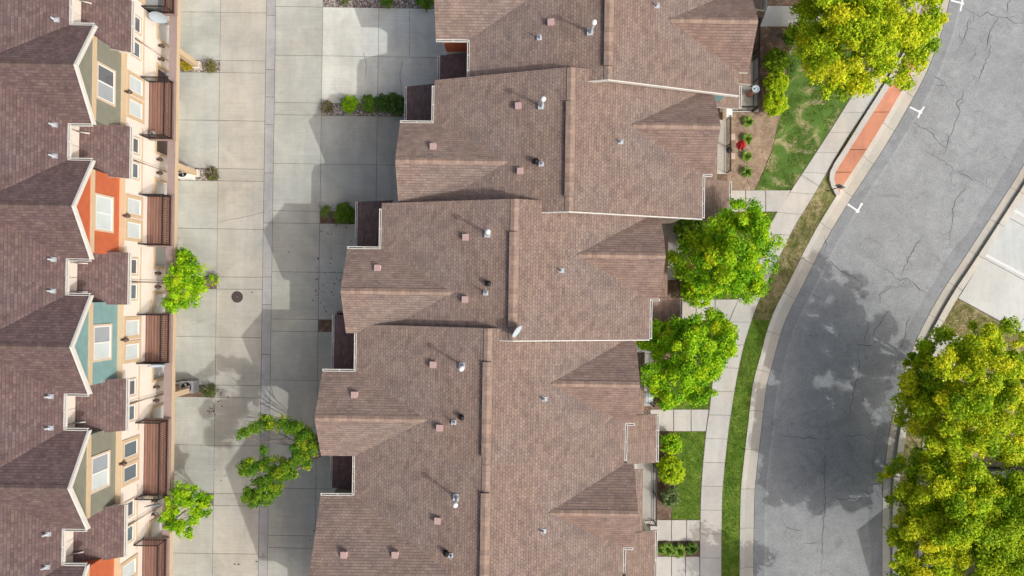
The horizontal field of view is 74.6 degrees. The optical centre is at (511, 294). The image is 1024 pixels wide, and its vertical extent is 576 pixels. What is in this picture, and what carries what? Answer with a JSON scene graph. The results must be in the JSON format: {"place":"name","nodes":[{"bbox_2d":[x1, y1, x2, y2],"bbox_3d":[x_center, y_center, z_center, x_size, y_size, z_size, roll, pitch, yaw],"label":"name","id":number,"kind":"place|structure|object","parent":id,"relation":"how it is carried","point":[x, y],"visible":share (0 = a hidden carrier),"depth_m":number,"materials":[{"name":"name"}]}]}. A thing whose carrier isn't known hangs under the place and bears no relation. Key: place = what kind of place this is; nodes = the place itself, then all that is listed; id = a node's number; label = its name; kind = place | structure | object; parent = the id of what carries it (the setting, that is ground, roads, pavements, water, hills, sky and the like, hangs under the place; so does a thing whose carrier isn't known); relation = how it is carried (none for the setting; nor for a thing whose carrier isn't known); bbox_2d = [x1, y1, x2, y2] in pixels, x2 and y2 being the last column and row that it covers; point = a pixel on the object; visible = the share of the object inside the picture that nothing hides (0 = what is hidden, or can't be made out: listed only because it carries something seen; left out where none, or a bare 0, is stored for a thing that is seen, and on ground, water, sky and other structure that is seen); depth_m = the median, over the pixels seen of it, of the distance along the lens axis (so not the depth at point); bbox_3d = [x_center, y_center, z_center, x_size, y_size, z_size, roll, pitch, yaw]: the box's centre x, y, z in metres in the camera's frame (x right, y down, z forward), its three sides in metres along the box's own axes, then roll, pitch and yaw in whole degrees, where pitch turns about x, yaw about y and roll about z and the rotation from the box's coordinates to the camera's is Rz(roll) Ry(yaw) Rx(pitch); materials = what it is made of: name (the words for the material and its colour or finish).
{"place":"outdoors","nodes":[
{"label":"outdoors","id":0,"kind":"place"},
{"bbox_2d":[173,0,446,575],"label":"alley","id":1,"kind":"structure","parent":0,"point":[308,139],"depth_m":42.00,"materials":[{"name":"concrete"}]},
{"bbox_2d":[0,388,188,553],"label":"row house","id":2,"kind":"structure","parent":1,"relation":"on","point":[70,474],"depth_m":33.70,"materials":[{"name":"beige paint"}]},
{"bbox_2d":[91,450,110,493],"bbox_3d":[-21.423,9.191,34.955,0.090,1.630,1.920,1,90,0],"label":"window","id":3,"kind":"structure","parent":2,"relation":"in","point":[100,463],"depth_m":34.98,"materials":[{"name":"white paint"}]},
{"bbox_2d":[124,497,134,518],"bbox_3d":[-21.211,11.855,37.220,0.090,1.020,1.020,1,90,0],"label":"window","id":4,"kind":"structure","parent":2,"relation":"in","point":[131,503],"depth_m":37.41,"materials":[{"name":"white paint"}]},
{"bbox_2d":[121,435,139,462],"bbox_3d":[-21.163,8.535,37.280,0.090,1.680,1.240,1,90,0],"label":"balcony door","id":5,"kind":"structure","parent":2,"relation":"in","point":[130,450],"depth_m":37.28,"materials":[{"name":"white paint"}]},
{"bbox_2d":[121,458,139,487],"bbox_3d":[-21.182,9.855,37.280,0.090,1.680,1.240,1,90,0],"label":"balcony door","id":6,"kind":"structure","parent":2,"relation":"in","point":[129,472],"depth_m":37.25,"materials":[{"name":"white paint"}]},
{"bbox_2d":[179,380,198,393],"bbox_3d":[-19.938,5.656,41.525,0.880,0.850,0.760,1,90,0],"label":"air conditioner","id":7,"kind":"object","parent":2,"relation":"attached to","point":[192,386],"visible":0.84,"depth_m":41.15,"materials":[{"name":"grey metal"}]},
{"bbox_2d":[0,276,192,414],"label":"row house","id":8,"kind":"structure","parent":1,"relation":"on","point":[66,343],"depth_m":33.43,"materials":[{"name":"beige paint"}]},
{"bbox_2d":[93,323,111,361],"bbox_3d":[-21.325,2.473,34.955,0.090,1.630,1.920,1,90,0],"label":"window","id":9,"kind":"structure","parent":8,"relation":"in","point":[102,333],"depth_m":34.99,"materials":[{"name":"white glass"}]},
{"bbox_2d":[123,339,140,363],"bbox_3d":[-21.085,3.136,37.280,0.090,1.680,1.240,1,90,0],"label":"balcony door","id":10,"kind":"structure","parent":8,"relation":"in","point":[131,349],"depth_m":37.25,"materials":[{"name":"white paint"}]},
{"bbox_2d":[123,316,141,338],"bbox_3d":[-21.066,1.816,37.280,0.090,1.680,1.240,1,90,0],"label":"balcony door","id":11,"kind":"structure","parent":8,"relation":"in","point":[131,325],"depth_m":37.26,"materials":[{"name":"white paint"}]},
{"bbox_2d":[155,294,164,312],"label":"door","id":12,"kind":"structure","parent":8,"relation":"in","point":[158,309],"depth_m":40.67,"materials":[{"name":"white"}]},
{"bbox_2d":[0,494,193,575],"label":"row house","id":13,"kind":"structure","parent":1,"relation":"on","point":[142,545],"depth_m":35.55,"materials":[{"name":"beige paint"}]},
{"bbox_2d":[120,553,137,575],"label":"balcony door","id":14,"kind":"structure","parent":13,"relation":"in","point":[129,567],"depth_m":37.45,"materials":[{"name":"white paint"}]},
{"bbox_2d":[151,518,161,536],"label":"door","id":15,"kind":"structure","parent":13,"relation":"in","point":[156,528],"depth_m":40.71,"materials":[{"name":"white"}]},
{"bbox_2d":[0,136,199,279],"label":"row house","id":16,"kind":"structure","parent":1,"relation":"on","point":[68,209],"depth_m":33.48,"materials":[{"name":"beige paint"}]},
{"bbox_2d":[95,193,113,232],"bbox_3d":[-21.228,-4.246,34.955,0.090,1.630,1.920,1,90,0],"label":"window","id":17,"kind":"structure","parent":16,"relation":"in","point":[104,204],"depth_m":35.00,"materials":[{"name":"white glass"}]},
{"bbox_2d":[125,193,142,219],"bbox_3d":[-20.968,-4.902,37.280,0.090,1.680,1.240,1,90,0],"label":"balcony door","id":18,"kind":"structure","parent":16,"relation":"in","point":[133,204],"depth_m":37.28,"materials":[{"name":"white paint"}]},
{"bbox_2d":[125,218,142,242],"bbox_3d":[-20.987,-3.583,37.280,0.090,1.680,1.240,1,90,0],"label":"balcony door","id":19,"kind":"structure","parent":16,"relation":"in","point":[133,227],"depth_m":37.28,"materials":[{"name":"white paint"}]},
{"bbox_2d":[155,247,165,266],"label":"door","id":20,"kind":"structure","parent":16,"relation":"in","point":[160,252],"depth_m":40.72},
{"bbox_2d":[0,0,201,169],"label":"row house","id":21,"kind":"structure","parent":1,"relation":"on","point":[67,74],"depth_m":33.45,"materials":[{"name":"beige paint"}]},
{"bbox_2d":[96,61,115,106],"bbox_3d":[-21.130,-10.965,34.955,0.090,1.630,1.920,1,90,0],"label":"window","id":22,"kind":"structure","parent":21,"relation":"in","point":[106,76],"depth_m":35.01,"materials":[{"name":"grey glass"}]},
{"bbox_2d":[126,94,144,123],"bbox_3d":[-20.890,-10.301,37.280,0.090,1.680,1.240,1,90,0],"label":"balcony door","id":23,"kind":"structure","parent":21,"relation":"in","point":[135,108],"depth_m":37.29,"materials":[{"name":"white paint"}]},
{"bbox_2d":[130,39,141,60],"bbox_3d":[-20.842,-13.621,37.220,0.090,1.020,1.020,1,90,0],"label":"window","id":24,"kind":"structure","parent":21,"relation":"in","point":[138,46],"depth_m":37.41,"materials":[{"name":"grey glass"}]},
{"bbox_2d":[127,69,144,100],"bbox_3d":[-20.871,-11.621,37.280,0.090,1.680,1.240,1,90,0],"label":"balcony door","id":25,"kind":"structure","parent":21,"relation":"in","point":[135,83],"depth_m":37.30,"materials":[{"name":"white paint"}]},
{"bbox_2d":[28,0,180,58],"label":"row house","id":26,"kind":"structure","parent":1,"relation":"on","point":[163,39],"depth_m":37.64,"materials":[{"name":"beige paint"}]},
{"bbox_2d":[135,14,141,36],"bbox_3d":[-20.822,-15.020,37.220,0.090,1.020,1.020,1,90,0],"label":"window","id":27,"kind":"structure","parent":26,"relation":"in","point":[138,20],"depth_m":37.46,"materials":[{"name":"grey glass"}]},
{"bbox_2d":[149,11,168,27],"bbox_3d":[-19.944,-15.640,38.200,0.793,1.340,0.800,-41,90,0],"label":"satellite dish","id":28,"kind":"object","parent":26,"relation":"attached to","point":[157,17],"visible":1,"depth_m":38.05,"materials":[{"name":"grey metal"}]},
{"bbox_2d":[159,23,168,43],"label":"door","id":29,"kind":"structure","parent":26,"relation":"in","point":[164,30],"depth_m":40.80,"materials":[{"name":"white"}]},
{"bbox_2d":[158,245,211,313],"bbox_3d":[-18.669,-0.714,39.865,2.667,4.372,4.009,17,90,0],"label":"tree","id":30,"kind":"object","parent":1,"relation":"on","point":[183,271],"visible":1,"depth_m":38.26,"materials":[{"name":"green plant"}]},
{"bbox_2d":[157,480,213,539],"bbox_3d":[-18.765,12.382,40.011,2.806,4.093,3.418,33,90,0],"label":"tree","id":31,"kind":"object","parent":1,"relation":"on","point":[199,503],"visible":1,"depth_m":38.48,"materials":[{"name":"green plant"}]},
{"bbox_2d":[180,60,219,71],"bbox_3d":[-19.603,-14.308,42.094,2.648,0.212,0.757,0,90,0],"label":"planting bed","id":32,"kind":"object","parent":1,"relation":"on","point":[217,63],"visible":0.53,"depth_m":41.99,"materials":[{"name":"beige gravel"}]},
{"bbox_2d":[201,382,217,397],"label":"shrub","id":33,"kind":"object","parent":1,"relation":"on","point":[209,391],"visible":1,"depth_m":41.60,"materials":[{"name":"green plant"}]},
{"bbox_2d":[204,163,219,180],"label":"shrub","id":34,"kind":"object","parent":1,"relation":"on","point":[211,174],"visible":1,"depth_m":41.72,"materials":[{"name":"green plant"}]},
{"bbox_2d":[204,271,219,289],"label":"shrub","id":35,"kind":"object","parent":1,"relation":"on","point":[212,279],"visible":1,"depth_m":41.63,"materials":[{"name":"green plant"}]},
{"bbox_2d":[258,0,275,575],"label":"alley gutter","id":36,"kind":"object","parent":1,"relation":"on","point":[267,261],"visible":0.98,"depth_m":42.01,"materials":[{"name":"grey concrete"}]},
{"bbox_2d":[235,412,320,508],"bbox_3d":[-13.571,8.906,39.151,6.199,5.816,4.446,-43,90,0],"label":"tree","id":37,"kind":"object","parent":1,"relation":"on","point":[304,446],"visible":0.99,"depth_m":37.08,"materials":[{"name":"green plant"}]},
{"bbox_2d":[318,320,331,331],"bbox_3d":[-11.218,1.930,42.094,1.760,0.212,0.754,0,90,0],"label":"planting bed","id":38,"kind":"object","parent":1,"relation":"on","point":[324,325],"visible":0.43,"depth_m":41.99,"materials":[{"name":"brown soil"}]},
{"bbox_2d":[320,212,354,223],"bbox_3d":[-10.651,-4.829,42.094,2.698,0.212,0.767,0,90,0],"label":"planting bed","id":39,"kind":"object","parent":1,"relation":"on","point":[332,219],"visible":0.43,"depth_m":41.99,"materials":[{"name":"brown soil"}]},
{"bbox_2d":[333,201,354,224],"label":"shrub","id":40,"kind":"object","parent":39,"relation":"on","point":[341,215],"visible":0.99,"depth_m":41.10,"materials":[{"name":"green plant"}]},
{"bbox_2d":[322,103,403,115],"bbox_3d":[-9.225,-11.575,42.094,5.344,0.212,0.728,1,90,0],"label":"planting bed","id":41,"kind":"object","parent":1,"relation":"on","point":[336,108],"visible":0.43,"depth_m":41.99,"materials":[{"name":"grey gravel"}]},
{"bbox_2d":[336,93,358,113],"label":"shrub","id":42,"kind":"object","parent":41,"relation":"on","point":[350,104],"visible":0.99,"depth_m":41.31,"materials":[{"name":"green plant"}]},
{"bbox_2d":[358,94,376,113],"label":"shrub","id":43,"kind":"object","parent":41,"relation":"on","point":[366,103],"visible":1,"depth_m":41.35,"materials":[{"name":"green plant"}]},
{"bbox_2d":[372,93,390,115],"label":"shrub","id":44,"kind":"object","parent":41,"relation":"on","point":[380,101],"visible":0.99,"depth_m":41.24,"materials":[{"name":"green plant"}]},
{"bbox_2d":[381,92,404,116],"bbox_3d":[-7.215,-11.852,41.475,1.383,1.164,1.702,-35,90,0],"label":"shrub","id":45,"kind":"object","parent":41,"relation":"on","point":[396,104],"visible":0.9,"depth_m":41.20,"materials":[{"name":"green plant"}]},
{"bbox_2d":[323,0,434,8],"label":"planting bed","id":46,"kind":"object","parent":1,"relation":"on","point":[376,3],"visible":0.47,"depth_m":41.99,"materials":[{"name":"grey gravel"}]},
{"bbox_2d":[415,0,433,12],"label":"shrub","id":47,"kind":"object","parent":46,"relation":"on","point":[425,4],"visible":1,"depth_m":41.49,"materials":[{"name":"green plant"}]},
{"bbox_2d":[309,453,657,575],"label":"town house","id":48,"kind":"structure","parent":1,"relation":"on","point":[383,515],"depth_m":35.06,"materials":[{"name":"beige paint"}]},
{"bbox_2d":[314,315,658,464],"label":"town house","id":49,"kind":"structure","parent":1,"relation":"on","point":[484,396],"depth_m":35.14,"materials":[{"name":"beige paint"}]},
{"bbox_2d":[340,199,682,341],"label":"town house","id":50,"kind":"structure","parent":1,"relation":"on","point":[508,267],"depth_m":35.12,"materials":[{"name":"beige paint"}]},
{"bbox_2d":[634,463,655,523],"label":"patio","id":51,"kind":"structure","parent":0,"point":[647,512],"depth_m":41.98,"materials":[{"name":"concrete"}]},
{"bbox_2d":[644,463,656,525],"bbox_3d":[8.375,12.297,41.455,0.935,1.090,3.591,0,90,0],"label":"patio fence","id":52,"kind":"object","parent":51,"relation":"on","point":[653,520],"visible":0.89,"depth_m":41.23,"materials":[{"name":"black metal"}]},
{"bbox_2d":[637,347,652,405],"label":"patio","id":53,"kind":"structure","parent":0,"point":[647,358],"depth_m":41.98,"materials":[{"name":"grey concrete"}]},
{"bbox_2d":[662,222,681,279],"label":"patio","id":54,"kind":"structure","parent":0,"point":[668,230],"depth_m":41.98,"materials":[{"name":"grey concrete"}]},
{"bbox_2d":[671,431,705,520],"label":"lawn","id":55,"kind":"structure","parent":0,"point":[687,496],"depth_m":42.00,"materials":[{"name":"green plant"}]},
{"bbox_2d":[672,320,715,408],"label":"lawn","id":56,"kind":"structure","parent":0,"point":[686,403],"depth_m":42.00,"materials":[{"name":"green plant"}]},
{"bbox_2d":[717,120,726,173],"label":"patio","id":57,"kind":"structure","parent":0,"point":[721,157],"depth_m":41.98,"materials":[{"name":"concrete"}]},
{"bbox_2d":[726,115,731,172],"bbox_3d":[13.375,-9.281,41.505,0.060,0.990,3.372,0,90,0],"label":"patio fence","id":58,"kind":"object","parent":57,"relation":"on","point":[730,143],"visible":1,"depth_m":41.49,"materials":[{"name":"black metal"}]},
{"bbox_2d":[699,213,775,298],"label":"lawn","id":59,"kind":"structure","parent":0,"point":[769,217],"depth_m":42.00,"materials":[{"name":"green plant"}]},
{"bbox_2d":[720,58,758,111],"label":"patio","id":60,"kind":"structure","parent":0,"point":[747,101],"depth_m":41.98,"materials":[{"name":"concrete"}]},
{"bbox_2d":[752,17,760,111],"bbox_3d":[15.078,-14.156,41.455,0.061,1.090,5.499,1,90,0],"label":"patio fence","id":61,"kind":"object","parent":60,"relation":"on","point":[758,61],"visible":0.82,"depth_m":41.15,"materials":[{"name":"wood"}]},
{"bbox_2d":[642,0,902,575],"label":"yard soil","id":62,"kind":"structure","parent":0,"point":[770,37],"depth_m":42.01,"materials":[{"name":"brown soil"}]},
{"bbox_2d":[395,67,731,224],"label":"town house","id":63,"kind":"structure","parent":62,"relation":"on","point":[565,140],"depth_m":35.11,"materials":[{"name":"beige paint"}]},
{"bbox_2d":[434,0,766,108],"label":"town house","id":64,"kind":"structure","parent":62,"relation":"on","point":[702,46],"depth_m":35.20,"materials":[{"name":"beige paint"}]},
{"bbox_2d":[623,560,656,575],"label":"town house","id":65,"kind":"structure","parent":62,"relation":"on","point":[647,568],"depth_m":38.53,"materials":[{"name":"beige paint"}]},
{"bbox_2d":[656,454,685,485],"bbox_3d":[9.789,10.710,41.307,1.883,1.530,1.918,0,90,0],"label":"shrub","id":66,"kind":"object","parent":62,"relation":"on","point":[670,466],"visible":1,"depth_m":40.97,"materials":[{"name":"green plant"}]},
{"bbox_2d":[659,433,682,456],"bbox_3d":[9.766,9.174,41.433,1.502,1.284,1.447,0,90,0],"label":"shrub","id":67,"kind":"object","parent":62,"relation":"on","point":[670,443],"visible":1,"depth_m":41.15,"materials":[{"name":"green plant"}]},
{"bbox_2d":[660,484,681,507],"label":"shrub","id":68,"kind":"object","parent":62,"relation":"on","point":[669,498],"visible":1,"depth_m":41.28,"materials":[{"name":"green plant"}]},
{"bbox_2d":[650,520,699,540],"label":"front walk","id":69,"kind":"structure","parent":62,"relation":"on","point":[663,528],"depth_m":41.97,"materials":[{"name":"concrete"}]},
{"bbox_2d":[657,556,698,575],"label":"front walk","id":70,"kind":"structure","parent":62,"relation":"on","point":[678,566],"depth_m":41.97,"materials":[{"name":"concrete"}]},
{"bbox_2d":[650,409,708,430],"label":"front walk","id":71,"kind":"structure","parent":62,"relation":"on","point":[690,419],"depth_m":41.97,"materials":[{"name":"concrete"}]},
{"bbox_2d":[673,543,686,558],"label":"leafy plant","id":72,"kind":"object","parent":62,"relation":"on","point":[681,551],"visible":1,"depth_m":41.69,"materials":[{"name":"green plant"}]},
{"bbox_2d":[636,307,739,407],"bbox_3d":[9.796,3.473,38.672,5.868,6.760,5.679,0,90,0],"label":"tree","id":73,"kind":"object","parent":62,"relation":"on","point":[713,358],"visible":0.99,"depth_m":36.85,"materials":[{"name":"green plant"}]},
{"bbox_2d":[673,219,707,248],"bbox_3d":[10.979,-3.940,41.228,2.253,1.680,2.142,-32,90,0],"label":"shrub","id":74,"kind":"object","parent":62,"relation":"on","point":[680,226],"visible":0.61,"depth_m":40.75,"materials":[{"name":"green plant"}]},
{"bbox_2d":[680,281,714,308],"bbox_3d":[11.359,-0.209,41.214,2.222,1.709,2.199,0,90,0],"label":"shrub","id":75,"kind":"object","parent":62,"relation":"on","point":[687,293],"visible":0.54,"depth_m":40.79,"materials":[{"name":"green plant"}]},
{"bbox_2d":[682,299,737,319],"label":"front walk","id":76,"kind":"structure","parent":62,"relation":"on","point":[726,306],"depth_m":41.97,"materials":[{"name":"concrete"}]},
{"bbox_2d":[666,197,787,304],"bbox_3d":[12.258,-2.471,38.322,5.713,7.469,6.179,34,90,0],"label":"tree","id":77,"kind":"object","parent":62,"relation":"on","point":[724,250],"visible":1,"depth_m":36.30,"materials":[{"name":"green plant"}]},
{"bbox_2d":[721,309,772,575],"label":"parkway turf","id":78,"kind":"structure","parent":62,"relation":"on","point":[743,405],"depth_m":42.00,"materials":[{"name":"green plant"}]},
{"bbox_2d":[727,113,779,189],"bbox_3d":[15.156,-8.984,42.129,3.375,0.250,4.844,0,90,0],"label":"mulch bed","id":79,"kind":"object","parent":62,"relation":"on","point":[762,129],"visible":0.65,"depth_m":42.00,"materials":[{"name":"soil"}]},
{"bbox_2d":[732,190,790,211],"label":"front walk","id":80,"kind":"structure","parent":62,"relation":"on","point":[775,199],"depth_m":41.97,"materials":[{"name":"concrete"}]},
{"bbox_2d":[762,91,788,116],"bbox_3d":[16.145,-11.733,41.353,1.680,1.431,1.714,0,90,0],"label":"shrub","id":81,"kind":"object","parent":62,"relation":"on","point":[773,103],"visible":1,"depth_m":40.96,"materials":[{"name":"green plant"}]},
{"bbox_2d":[762,69,789,93],"bbox_3d":[16.153,-12.949,41.356,1.689,1.431,1.696,0,90,0],"label":"shrub","id":82,"kind":"object","parent":62,"relation":"on","point":[777,80],"visible":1,"depth_m":40.92,"materials":[{"name":"green plant"}]},
{"bbox_2d":[762,45,792,73],"bbox_3d":[16.230,-14.318,41.368,1.704,1.410,1.650,41,90,0],"label":"shrub","id":83,"kind":"object","parent":62,"relation":"on","point":[775,58],"visible":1,"depth_m":40.97,"materials":[{"name":"green plant"}]},
{"bbox_2d":[760,6,819,26],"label":"front walk","id":84,"kind":"structure","parent":62,"relation":"on","point":[778,16],"depth_m":41.97,"materials":[{"name":"concrete"}]},
{"bbox_2d":[752,198,834,320],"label":"parkway turf","id":85,"kind":"structure","parent":62,"relation":"on","point":[799,229],"depth_m":42.00,"materials":[{"name":"green plant"}]},
{"bbox_2d":[782,0,950,104],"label":"tree","id":86,"kind":"object","parent":62,"relation":"on","point":[876,35],"visible":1,"depth_m":34.70,"materials":[{"name":"green plant"}]},
{"bbox_2d":[829,51,904,196],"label":"planter kerb","id":87,"kind":"structure","parent":62,"relation":"on","point":[860,126],"depth_m":41.84,"materials":[{"name":"concrete"}]},
{"bbox_2d":[813,4,930,197],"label":"parkway turf","id":88,"kind":"structure","parent":62,"relation":"on","point":[824,187],"depth_m":42.00,"materials":[{"name":"green plant"}]},
{"bbox_2d":[699,1,924,575],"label":"sidewalk","id":89,"kind":"structure","parent":0,"point":[784,221],"depth_m":41.97,"materials":[{"name":"concrete"}]},
{"bbox_2d":[756,27,868,190],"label":"lawn","id":90,"kind":"structure","parent":0,"point":[818,129],"depth_m":42.00,"materials":[{"name":"green plant"}]},
{"bbox_2d":[754,5,948,506],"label":"ground","id":91,"kind":"structure","parent":0,"point":[817,256],"depth_m":42.28,"materials":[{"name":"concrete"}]},
{"bbox_2d":[739,0,948,575],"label":"kerb","id":92,"kind":"structure","parent":91,"relation":"on","point":[854,180],"depth_m":42.12,"materials":[{"name":"concrete"}]},
{"bbox_2d":[882,166,1023,575],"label":"kerb","id":93,"kind":"structure","parent":91,"relation":"on","point":[981,247],"depth_m":42.12,"materials":[{"name":"concrete"}]},
{"bbox_2d":[834,45,921,194],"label":"salmon pavement","id":94,"kind":"structure","parent":0,"point":[862,142],"depth_m":41.88,"materials":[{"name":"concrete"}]},
{"bbox_2d":[746,0,1023,575],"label":"kerb bed","id":95,"kind":"object","parent":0,"point":[916,339],"visible":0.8,"depth_m":42.14,"materials":[{"name":"grey concrete"}]},
{"bbox_2d":[754,0,1023,575],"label":"street","id":96,"kind":"structure","parent":0,"point":[927,197],"depth_m":42.13,"materials":[{"name":"grey asphalt"}]},
{"bbox_2d":[918,336,962,567],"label":"sidewalk","id":97,"kind":"structure","parent":0,"point":[942,347],"depth_m":41.98,"materials":[{"name":"concrete"}]},
{"bbox_2d":[899,298,1023,575],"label":"lawn","id":98,"kind":"structure","parent":0,"point":[911,441],"depth_m":42.03,"materials":[{"name":"green plant"}]},
{"bbox_2d":[874,443,1006,575],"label":"tree","id":99,"kind":"object","parent":98,"relation":"on","point":[945,507],"visible":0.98,"depth_m":35.49,"materials":[{"name":"green plant"}]},
{"bbox_2d":[883,313,1023,469],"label":"tree","id":100,"kind":"object","parent":98,"relation":"on","point":[933,396],"visible":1,"depth_m":34.82,"materials":[{"name":"green plant"}]},
{"bbox_2d":[944,302,1023,349],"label":"grass","id":101,"kind":"structure","parent":98,"relation":"on","point":[955,311],"depth_m":41.98,"materials":[{"name":"green plant"}]},
{"bbox_2d":[950,439,1023,575],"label":"tree","id":102,"kind":"object","parent":98,"relation":"on","point":[999,550],"visible":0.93,"depth_m":34.70,"materials":[{"name":"green plant"}]},
{"bbox_2d":[984,466,1023,477],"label":"parked car","id":103,"kind":"object","parent":98,"relation":"on","point":[992,468],"visible":0.25,"depth_m":41.37,"materials":[{"name":"grey paint"}]},
{"bbox_2d":[959,197,1023,331],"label":"parking lot","id":104,"kind":"structure","parent":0,"point":[993,290],"depth_m":41.98,"materials":[{"name":"concrete"}]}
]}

